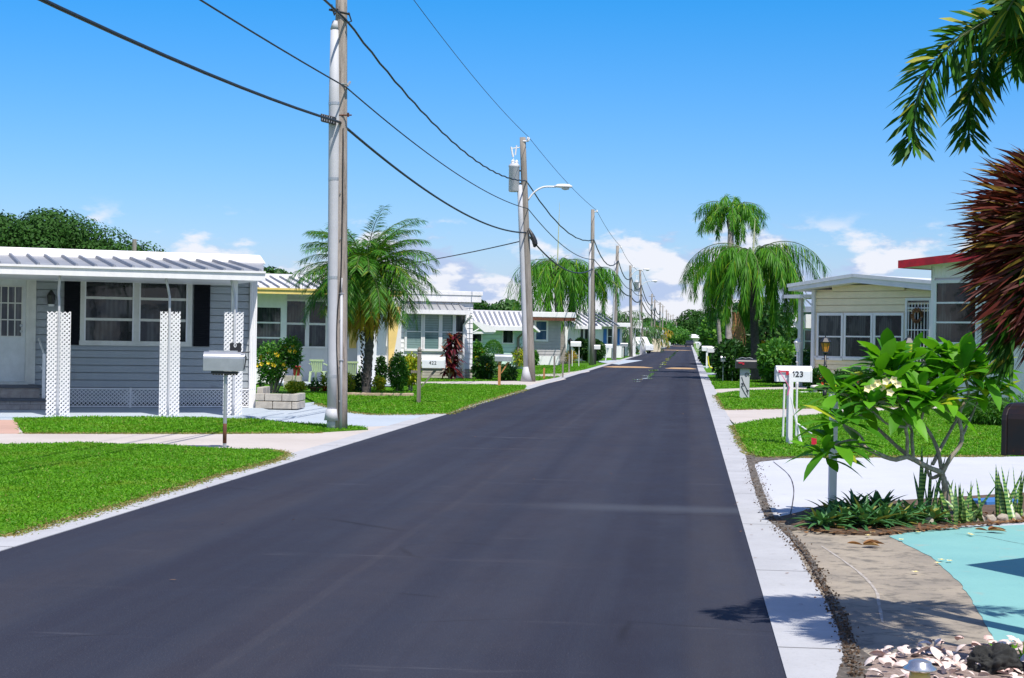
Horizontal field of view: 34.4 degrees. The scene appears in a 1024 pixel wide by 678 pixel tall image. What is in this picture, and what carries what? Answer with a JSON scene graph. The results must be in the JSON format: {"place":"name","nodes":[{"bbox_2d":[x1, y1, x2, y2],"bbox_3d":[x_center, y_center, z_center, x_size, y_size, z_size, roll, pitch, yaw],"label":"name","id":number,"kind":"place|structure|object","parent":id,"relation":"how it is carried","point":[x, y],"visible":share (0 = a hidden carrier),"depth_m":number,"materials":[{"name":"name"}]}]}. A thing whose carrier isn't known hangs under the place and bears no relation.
{"place":"outdoors","nodes":[
{"label":"outdoors","id":0,"kind":"place"},
{"bbox_2d":[0,440,295,536],"bbox_3d":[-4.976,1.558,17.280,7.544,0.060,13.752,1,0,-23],"label":"lawn","id":1,"kind":"structure","parent":0,"point":[55,485],"depth_m":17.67,"materials":[{"name":"green plant"}]},
{"bbox_2d":[12,415,367,432],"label":"lawn","id":2,"kind":"structure","parent":0,"point":[337,430],"depth_m":27.43,"materials":[{"name":"green plant"}]},
{"bbox_2d":[18,431,322,433],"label":"grass","id":3,"kind":"structure","parent":2,"relation":"on","point":[236,432],"depth_m":26.62,"materials":[{"name":"green plant"}]},
{"bbox_2d":[0,426,384,452],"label":"path","id":4,"kind":"structure","parent":0,"point":[293,442],"depth_m":25.40,"materials":[{"name":"concrete"}]},
{"bbox_2d":[0,402,424,429],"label":"driveway","id":5,"kind":"structure","parent":0,"point":[310,412],"depth_m":33.03,"materials":[{"name":"blue paint"}]},
{"bbox_2d":[255,386,304,408],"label":"planter wall","id":6,"kind":"structure","parent":5,"relation":"on","point":[265,398],"depth_m":35.87,"materials":[{"name":"stone"}]},
{"bbox_2d":[0,344,785,677],"bbox_3d":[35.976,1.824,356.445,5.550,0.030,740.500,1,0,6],"label":"road","id":7,"kind":"structure","parent":0,"point":[588,524],"depth_m":11.92,"materials":[{"name":"grey asphalt"}]},
{"bbox_2d":[296,383,530,415],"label":"lawn","id":8,"kind":"structure","parent":0,"point":[398,412],"depth_m":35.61,"materials":[{"name":"green plant"}]},
{"bbox_2d":[287,204,441,392],"bbox_3d":[-4.055,-0.983,45.203,4.372,5.238,4.490,1,0,6],"label":"palm tree","id":9,"kind":"object","parent":8,"relation":"on","point":[374,286],"visible":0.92,"depth_m":44.66,"materials":[{"name":"green plant"}]},
{"bbox_2d":[386,349,410,391],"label":"shrub","id":10,"kind":"object","parent":8,"relation":"on","point":[397,382],"visible":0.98,"depth_m":47.15,"materials":[{"name":"green plant"}]},
{"bbox_2d":[404,352,422,390],"bbox_3d":[-2.953,0.971,47.841,0.772,1.248,0.726,1,0,6],"label":"croton","id":11,"kind":"object","parent":8,"relation":"on","point":[412,365],"visible":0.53,"depth_m":47.72,"materials":[{"name":"yellow plant"}]},
{"bbox_2d":[411,347,445,401],"bbox_3d":[-2.038,0.929,40.099,0.830,1.480,0.232,1,0,0],"label":"mailbox","id":12,"kind":"object","parent":8,"relation":"on","point":[434,364],"visible":0.99,"depth_m":40.04,"materials":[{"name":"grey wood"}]},
{"bbox_2d":[421,378,564,385],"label":"path","id":13,"kind":"structure","parent":0,"point":[496,382],"depth_m":59.10,"materials":[{"name":"concrete"}]},
{"bbox_2d":[421,364,587,381],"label":"grass","id":14,"kind":"structure","parent":0,"point":[558,369],"depth_m":75.34,"materials":[{"name":"green plant"}]},
{"bbox_2d":[0,0,1023,326],"label":"sky","id":15,"kind":"structure","parent":0,"point":[652,111],"materials":[{"name":"blue"}]},
{"bbox_2d":[256,343,802,423],"bbox_3d":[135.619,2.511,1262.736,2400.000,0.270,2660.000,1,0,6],"label":"ground","id":16,"kind":"structure","parent":0,"point":[283,391],"depth_m":95.05,"materials":[{"name":"green plant"}]},
{"bbox_2d":[0,206,165,251],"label":"oak tree","id":17,"kind":"object","parent":16,"relation":"on","point":[44,229],"visible":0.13,"depth_m":92.84,"materials":[{"name":"green plant"}]},
{"bbox_2d":[0,247,297,417],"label":"mobile home","id":18,"kind":"object","parent":16,"relation":"on","point":[85,332],"visible":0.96,"depth_m":34.72,"materials":[{"name":"grey metal"}]},
{"bbox_2d":[0,279,25,381],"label":"door","id":19,"kind":"structure","parent":18,"relation":"in","point":[12,292],"depth_m":34.34,"materials":[{"name":"paint"}]},
{"bbox_2d":[79,282,192,346],"bbox_3d":[-7.998,-0.633,35.196,2.353,1.557,0.080,1,0,-20],"label":"window","id":20,"kind":"structure","parent":18,"relation":"in","point":[111,313],"depth_m":35.16,"materials":[{"name":"clear glass"}]},
{"bbox_2d":[203,343,249,447],"bbox_3d":[-4.043,0.856,23.404,0.651,1.600,0.249,1,0,-6],"label":"mailbox","id":21,"kind":"object","parent":16,"relation":"on","point":[232,361],"visible":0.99,"depth_m":23.32,"materials":[{"name":"grey metal"}]},
{"bbox_2d":[256,340,288,392],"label":"flowering shrub","id":22,"kind":"object","parent":16,"relation":"on","point":[273,360],"visible":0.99,"depth_m":46.31,"materials":[{"name":"green plant"}]},
{"bbox_2d":[273,334,302,392],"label":"flowering shrub","id":23,"kind":"object","parent":16,"relation":"on","point":[293,356],"visible":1,"depth_m":46.56,"materials":[{"name":"green plant"}]},
{"bbox_2d":[256,273,401,385],"bbox_3d":[-7.505,-0.371,57.717,6.048,3.659,10.600,1,0,-20],"label":"mobile home","id":24,"kind":"object","parent":16,"relation":"on","point":[281,304],"visible":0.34,"depth_m":54.96,"materials":[{"name":"yellow metal"}]},
{"bbox_2d":[256,307,280,351],"bbox_3d":[-7.922,-0.286,53.777,0.827,1.514,0.080,1,0,-20],"label":"window","id":25,"kind":"structure","parent":24,"relation":"in","point":[268,319],"depth_m":53.78,"materials":[{"name":"white paint"}]},
{"bbox_2d":[286,299,348,348],"bbox_3d":[-6.493,-0.498,55.180,2.198,1.616,0.080,1,0,-20],"label":"window","id":26,"kind":"structure","parent":24,"relation":"in","point":[314,335],"depth_m":55.05,"materials":[{"name":"white glass"}]},
{"bbox_2d":[321,0,351,428],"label":"utility pole","id":27,"kind":"object","parent":16,"relation":"on","point":[336,414],"visible":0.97,"depth_m":28.45,"materials":[{"name":"grey wood"}]},
{"bbox_2d":[199,0,659,318],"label":"overhead cable","id":28,"kind":"object","parent":27,"relation":"attached to","point":[235,21],"visible":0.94,"depth_m":29.67,"materials":[{"name":"black rubber"}]},
{"bbox_2d":[323,0,660,314],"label":"overhead cable","id":29,"kind":"object","parent":27,"relation":"attached to","point":[372,53],"visible":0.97,"depth_m":40.41,"materials":[{"name":"black rubber"}]},
{"bbox_2d":[0,344,674,550],"bbox_3d":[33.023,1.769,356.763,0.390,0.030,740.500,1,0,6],"label":"gutter","id":30,"kind":"object","parent":16,"relation":"on","point":[7,542],"visible":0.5,"depth_m":18.47,"materials":[{"name":"concrete"}]},
{"bbox_2d":[401,290,482,377],"bbox_3d":[-4.797,-0.345,68.698,4.566,3.669,9.550,1,0,-20],"label":"mobile home","id":31,"kind":"object","parent":16,"relation":"on","point":[451,312],"visible":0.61,"depth_m":64.83,"materials":[{"name":"white paint"}]},
{"bbox_2d":[404,314,423,350],"bbox_3d":[-3.825,-0.293,64.523,0.757,1.520,0.090,1,0,-20],"label":"window","id":32,"kind":"structure","parent":31,"relation":"in","point":[413,340],"depth_m":64.53,"materials":[{"name":"white glass"}]},
{"bbox_2d":[422,314,440,350],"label":"window","id":33,"kind":"structure","parent":31,"relation":"in","point":[431,329],"depth_m":64.77,"materials":[{"name":"white glass"}]},
{"bbox_2d":[440,314,453,350],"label":"window","id":34,"kind":"structure","parent":31,"relation":"in","point":[446,321],"depth_m":64.97,"materials":[{"name":"white glass"}]},
{"bbox_2d":[454,315,466,350],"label":"window","id":35,"kind":"structure","parent":31,"relation":"in","point":[459,320],"depth_m":65.18,"materials":[{"name":"white paint"}]},
{"bbox_2d":[436,331,466,379],"bbox_3d":[-2.317,0.655,63.421,1.281,1.932,1.568,1,0,-19],"label":"cordyline","id":36,"kind":"object","parent":16,"relation":"on","point":[451,353],"visible":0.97,"depth_m":63.25,"materials":[{"name":"red plant"}]},
{"bbox_2d":[469,355,497,379],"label":"shrub","id":37,"kind":"object","parent":16,"relation":"on","point":[483,367],"visible":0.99,"depth_m":64.04,"materials":[{"name":"green plant"}]},
{"bbox_2d":[472,310,522,368],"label":"mobile home","id":38,"kind":"object","parent":16,"relation":"on","point":[504,328],"visible":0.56,"depth_m":85.55,"materials":[{"name":"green metal"}]},
{"bbox_2d":[493,362,519,380],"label":"shrub","id":39,"kind":"object","parent":16,"relation":"on","point":[508,372],"visible":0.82,"depth_m":62.33,"materials":[{"name":"green plant"}]},
{"bbox_2d":[508,137,572,381],"bbox_3d":[1.012,-2.801,61.469,2.404,9.403,0.474,1,0,0],"label":"utility pole","id":40,"kind":"object","parent":16,"relation":"on","point":[528,371],"visible":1,"depth_m":61.41,"materials":[{"name":"grey wood"}]},
{"bbox_2d":[38,0,659,321],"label":"overhead cable","id":41,"kind":"object","parent":40,"relation":"attached to","point":[95,24],"visible":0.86,"depth_m":22.32,"materials":[{"name":"black rubber"}]},
{"bbox_2d":[533,312,575,364],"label":"mobile home","id":42,"kind":"object","parent":16,"relation":"on","point":[547,334],"visible":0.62,"depth_m":100.80,"materials":[{"name":"grey metal"}]},
{"bbox_2d":[534,320,547,341],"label":"window","id":43,"kind":"structure","parent":42,"relation":"in","point":[542,336],"depth_m":100.83,"materials":[{"name":"white paint"}]},
{"bbox_2d":[504,202,606,363],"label":"palm tree","id":44,"kind":"object","parent":16,"relation":"on","point":[547,278],"visible":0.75,"depth_m":107.27,"materials":[{"name":"green plant"}]},
{"bbox_2d":[552,311,619,360],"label":"mobile home","id":45,"kind":"object","parent":16,"relation":"on","point":[582,333],"visible":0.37,"depth_m":119.77,"materials":[{"name":"white paint"}]},
{"bbox_2d":[588,209,597,364],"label":"utility pole","id":46,"kind":"object","parent":16,"relation":"on","point":[591,312],"visible":0.96,"depth_m":103.67,"materials":[{"name":"grey wood"}]},
{"bbox_2d":[569,266,624,344],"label":"palm tree","id":47,"kind":"object","parent":16,"relation":"on","point":[606,275],"visible":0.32,"depth_m":110.06,"materials":[{"name":"green plant"}]},
{"bbox_2d":[595,322,629,357],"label":"mobile home","id":48,"kind":"object","parent":16,"relation":"on","point":[604,334],"visible":0.33,"depth_m":142.93,"materials":[{"name":"white paint"}]},
{"bbox_2d":[611,246,621,359],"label":"utility pole","id":49,"kind":"object","parent":16,"relation":"on","point":[614,331],"visible":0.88,"depth_m":125.89,"materials":[{"name":"grey wood"}]},
{"bbox_2d":[586,307,656,355],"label":"palm tree","id":50,"kind":"object","parent":16,"relation":"on","point":[620,315],"visible":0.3,"depth_m":156.32,"materials":[{"name":"green plant"}]},
{"bbox_2d":[629,265,649,356],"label":"utility pole","id":51,"kind":"object","parent":16,"relation":"on","point":[630,317],"visible":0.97,"depth_m":151.31,"materials":[{"name":"grey wood"}]},
{"bbox_2d":[634,270,656,354],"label":"utility pole","id":52,"kind":"object","parent":16,"relation":"on","point":[637,284],"visible":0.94,"depth_m":175.51,"materials":[{"name":"white metal"}]},
{"bbox_2d":[636,325,667,352],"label":"palm tree","id":53,"kind":"object","parent":16,"relation":"on","point":[653,331],"visible":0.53,"depth_m":206.54,"materials":[{"name":"green plant"}]},
{"bbox_2d":[671,309,704,326],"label":"tree","id":54,"kind":"object","parent":16,"relation":"on","point":[690,314],"visible":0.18,"depth_m":834.04,"materials":[{"name":"green plant"}]},
{"bbox_2d":[679,260,739,342],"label":"palm tree","id":55,"kind":"object","parent":16,"relation":"on","point":[696,282],"visible":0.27,"depth_m":99.57,"materials":[{"name":"green plant"}]},
{"bbox_2d":[698,310,735,362],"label":"shrub","id":56,"kind":"object","parent":16,"relation":"on","point":[708,339],"visible":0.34,"depth_m":109.73,"materials":[{"name":"green plant"}]},
{"bbox_2d":[710,338,750,380],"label":"shrub","id":57,"kind":"object","parent":16,"relation":"on","point":[730,350],"visible":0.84,"depth_m":67.67,"materials":[{"name":"green plant"}]},
{"bbox_2d":[693,193,769,341],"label":"palm tree","id":58,"kind":"object","parent":16,"relation":"on","point":[739,215],"visible":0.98,"depth_m":80.92,"materials":[{"name":"green plant"}]},
{"bbox_2d":[679,222,831,379],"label":"palm tree","id":59,"kind":"object","parent":16,"relation":"on","point":[771,269],"visible":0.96,"depth_m":69.88,"materials":[{"name":"green plant"}]},
{"bbox_2d":[732,297,794,371],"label":"shrub","id":60,"kind":"object","parent":16,"relation":"on","point":[765,333],"visible":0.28,"depth_m":82.16,"materials":[{"name":"green plant"}]},
{"bbox_2d":[691,345,843,677],"bbox_3d":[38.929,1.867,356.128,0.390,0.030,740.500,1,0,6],"label":"gutter","id":61,"kind":"object","parent":16,"relation":"on","point":[803,628],"visible":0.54,"depth_m":11.20,"materials":[{"name":"concrete"}]},
{"bbox_2d":[756,336,795,382],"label":"shrub","id":62,"kind":"object","parent":16,"relation":"on","point":[772,353],"visible":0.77,"depth_m":65.53,"materials":[{"name":"green plant"}]},
{"bbox_2d":[783,306,810,351],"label":"mobile home","id":63,"kind":"object","parent":16,"relation":"on","point":[807,332],"visible":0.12,"depth_m":75.48,"materials":[{"name":"white"}]},
{"bbox_2d":[745,453,875,677],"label":"dirt","id":64,"kind":"structure","parent":16,"relation":"on","point":[842,672],"depth_m":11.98,"materials":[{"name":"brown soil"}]},
{"bbox_2d":[784,274,930,388],"bbox_3d":[15.397,-0.189,60.260,9.600,4.035,7.609,1,0,-38],"label":"mobile home","id":65,"kind":"object","parent":16,"relation":"on","point":[848,311],"visible":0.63,"depth_m":57.64,"materials":[{"name":"beige metal"}]},
{"bbox_2d":[816,313,843,360],"bbox_3d":[11.277,-0.086,58.677,0.080,1.676,1.223,1,0,-38],"label":"window","id":66,"kind":"structure","parent":65,"relation":"in","point":[831,325],"depth_m":58.63,"materials":[{"name":"white paint"}]},
{"bbox_2d":[843,313,872,359],"bbox_3d":[12.067,-0.084,57.645,0.083,1.649,1.295,1,0,-38],"label":"window","id":67,"kind":"structure","parent":65,"relation":"in","point":[857,326],"depth_m":57.71,"materials":[{"name":"white paint"}]},
{"bbox_2d":[873,313,904,355],"bbox_3d":[12.880,-0.083,56.584,0.086,1.622,1.312,1,0,-38],"label":"window","id":68,"kind":"structure","parent":65,"relation":"in","point":[894,321],"depth_m":56.59,"materials":[{"name":"grey glass"}]},
{"bbox_2d":[905,298,930,364],"bbox_3d":[13.643,0.062,55.584,0.080,2.888,1.074,1,0,-38],"label":"security door","id":69,"kind":"structure","parent":65,"relation":"in","point":[912,328],"depth_m":55.58,"materials":[{"name":"white paint"}]},
{"bbox_2d":[726,425,1007,457],"bbox_3d":[3.967,1.667,27.529,4.139,0.071,8.332,1,0,-22],"label":"lawn edging","id":70,"kind":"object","parent":16,"relation":"on","point":[737,437],"depth_m":24.31,"materials":[{"name":"green plant"}]},
{"bbox_2d":[883,0,1023,167],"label":"foxtail palm","id":71,"kind":"object","parent":16,"relation":"on","point":[999,32],"visible":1,"depth_m":8.58,"materials":[{"name":"green plant"}]},
{"bbox_2d":[898,253,1023,401],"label":"mobile home","id":72,"kind":"object","parent":16,"relation":"on","point":[948,321],"visible":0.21,"depth_m":47.22,"materials":[{"name":"white paint"}]},
{"bbox_2d":[933,280,978,343],"bbox_3d":[12.656,-0.754,47.144,0.080,1.867,1.548,1,0,-38],"label":"window","id":73,"kind":"structure","parent":72,"relation":"in","point":[950,324],"depth_m":47.25,"materials":[{"name":"white paint"}]},
{"bbox_2d":[709,376,803,388],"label":"grass","id":74,"kind":"structure","parent":0,"point":[719,383],"depth_m":63.30,"materials":[{"name":"green plant"}]},
{"bbox_2d":[716,388,911,408],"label":"lawn","id":75,"kind":"structure","parent":0,"point":[774,404],"depth_m":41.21,"materials":[{"name":"green plant"}]},
{"bbox_2d":[735,357,756,397],"bbox_3d":[6.659,1.161,47.102,0.580,1.282,0.262,1,0,0],"label":"mailbox","id":76,"kind":"object","parent":75,"relation":"on","point":[750,363],"visible":0.99,"depth_m":47.09,"materials":[{"name":"black metal"}]},
{"bbox_2d":[725,406,936,423],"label":"driveway","id":77,"kind":"structure","parent":0,"point":[738,416],"depth_m":37.64,"materials":[{"name":"concrete"}]},
{"bbox_2d":[733,408,1019,456],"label":"lawn","id":78,"kind":"structure","parent":0,"point":[986,454],"depth_m":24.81,"materials":[{"name":"green plant"}]},
{"bbox_2d":[774,366,811,443],"bbox_3d":[4.469,1.106,26.285,0.567,1.370,0.325,1,0,0],"label":"mailbox","id":79,"kind":"object","parent":78,"relation":"on","point":[789,375],"visible":0.98,"depth_m":26.22,"materials":[{"name":"white paint"}]},
{"bbox_2d":[952,396,1020,425],"bbox_3d":[9.773,1.500,33.569,1.805,0.788,1.440,1,0,6],"label":"shrub","id":80,"kind":"object","parent":78,"relation":"on","point":[993,416],"visible":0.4,"depth_m":33.20,"materials":[{"name":"green plant"}]},
{"bbox_2d":[755,456,1023,527],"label":"driveway","id":81,"kind":"structure","parent":0,"point":[882,477],"depth_m":20.20,"materials":[{"name":"white paint"}]},
{"bbox_2d":[828,394,837,502],"bbox_3d":[3.104,1.132,15.989,0.084,1.199,0.084,1,0,0],"label":"white post","id":82,"kind":"object","parent":81,"relation":"on","point":[832,482],"visible":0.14,"depth_m":15.95,"materials":[{"name":"paint"}]},
{"bbox_2d":[792,530,991,655],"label":"driveway","id":83,"kind":"structure","parent":0,"point":[931,599],"depth_m":10.97,"materials":[{"name":"beige concrete"}]},
{"bbox_2d":[864,641,1023,677],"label":"shell bed","id":84,"kind":"object","parent":83,"relation":"on","point":[963,652],"visible":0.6,"depth_m":8.39,"materials":[{"name":"white gravel"}]},
{"bbox_2d":[903,658,936,677],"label":"solar light","id":85,"kind":"object","parent":84,"relation":"on","point":[919,668],"visible":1,"depth_m":7.72,"materials":[{"name":"silver plastic"}]},
{"bbox_2d":[966,642,1023,674],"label":"black rock","id":86,"kind":"object","parent":84,"relation":"on","point":[994,658],"visible":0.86,"depth_m":8.27,"materials":[{"name":"black stone"}]},
{"bbox_2d":[769,492,1023,535],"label":"bed soil","id":87,"kind":"structure","parent":0,"point":[989,509],"depth_m":15.03,"materials":[{"name":"brown soil"}]},
{"bbox_2d":[784,503,859,529],"bbox_3d":[2.754,1.595,14.569,0.766,0.315,0.605,1,0,6],"label":"agave","id":88,"kind":"object","parent":87,"relation":"on","point":[822,519],"visible":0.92,"depth_m":14.57,"materials":[{"name":"green plant"}]},
{"bbox_2d":[798,500,881,528],"bbox_3d":[2.976,1.617,14.795,0.769,0.394,0.742,1,0,-45],"label":"agave","id":89,"kind":"object","parent":87,"relation":"on","point":[843,510],"visible":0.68,"depth_m":14.72,"materials":[{"name":"green plant"}]},
{"bbox_2d":[806,494,916,530],"bbox_3d":[3.155,1.619,14.736,1.036,0.459,0.861,1,0,30],"label":"agave","id":90,"kind":"object","parent":87,"relation":"on","point":[863,514],"visible":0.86,"depth_m":14.68,"materials":[{"name":"green plant"}]},
{"bbox_2d":[857,490,908,508],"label":"agave","id":91,"kind":"object","parent":87,"relation":"on","point":[878,496],"visible":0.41,"depth_m":15.94,"materials":[{"name":"green plant"}]},
{"bbox_2d":[849,500,924,528],"bbox_3d":[3.346,1.624,14.861,0.747,0.368,0.833,1,0,-20],"label":"agave","id":92,"kind":"object","parent":87,"relation":"on","point":[883,513],"visible":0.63,"depth_m":14.78,"materials":[{"name":"green plant"}]},
{"bbox_2d":[874,497,934,526],"bbox_3d":[3.510,1.606,15.028,0.748,0.351,0.690,1,0,-44],"label":"agave","id":93,"kind":"object","parent":87,"relation":"on","point":[906,512],"visible":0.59,"depth_m":14.94,"materials":[{"name":"green plant"}]},
{"bbox_2d":[786,327,1023,508],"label":"frangipani tree","id":94,"kind":"object","parent":87,"relation":"on","point":[956,364],"visible":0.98,"depth_m":15.20,"materials":[{"name":"green plant"}]},
{"bbox_2d":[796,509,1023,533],"bbox_3d":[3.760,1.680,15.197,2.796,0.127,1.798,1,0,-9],"label":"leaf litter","id":95,"kind":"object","parent":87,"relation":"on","point":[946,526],"visible":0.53,"depth_m":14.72,"materials":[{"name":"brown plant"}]},
{"bbox_2d":[913,449,945,508],"bbox_3d":[3.918,1.343,15.598,0.264,0.710,0.225,1,0,42],"label":"snake plant","id":96,"kind":"object","parent":87,"relation":"on","point":[920,490],"visible":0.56,"depth_m":15.56,"materials":[{"name":"green plant"}]},
{"bbox_2d":[911,502,960,524],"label":"agave","id":97,"kind":"object","parent":87,"relation":"on","point":[936,513],"visible":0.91,"depth_m":15.12,"materials":[{"name":"green plant"}]},
{"bbox_2d":[936,481,995,523],"bbox_3d":[4.194,1.507,15.189,0.444,0.403,0.609,1,0,-2],"label":"snake plant","id":98,"kind":"object","parent":87,"relation":"on","point":[959,512],"visible":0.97,"depth_m":15.15,"materials":[{"name":"green plant"}]},
{"bbox_2d":[962,479,983,521],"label":"snake plant","id":99,"kind":"object","parent":87,"relation":"on","point":[973,506],"visible":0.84,"depth_m":15.30,"materials":[{"name":"green plant"}]},
{"bbox_2d":[990,470,1023,516],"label":"snake plant","id":100,"kind":"object","parent":87,"relation":"on","point":[1019,497],"visible":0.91,"depth_m":15.63,"materials":[{"name":"green plant"}]},
{"bbox_2d":[995,466,1023,519],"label":"snake plant","id":101,"kind":"object","parent":87,"relation":"on","point":[1003,502],"visible":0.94,"depth_m":15.60,"materials":[{"name":"green plant"}]},
{"bbox_2d":[889,525,1023,641],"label":"driveway","id":102,"kind":"structure","parent":0,"point":[987,572],"depth_m":12.44,"materials":[{"name":"teal paint"}]},
{"bbox_2d":[946,143,1023,387],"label":"maroon palm","id":103,"kind":"object","parent":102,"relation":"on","point":[996,275],"visible":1,"depth_m":8.22,"materials":[{"name":"red plant"}]},
{"bbox_2d":[1001,402,1023,455],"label":"mailbox","id":104,"kind":"object","parent":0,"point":[1012,432],"visible":1,"depth_m":8.20,"materials":[{"name":"black metal"}]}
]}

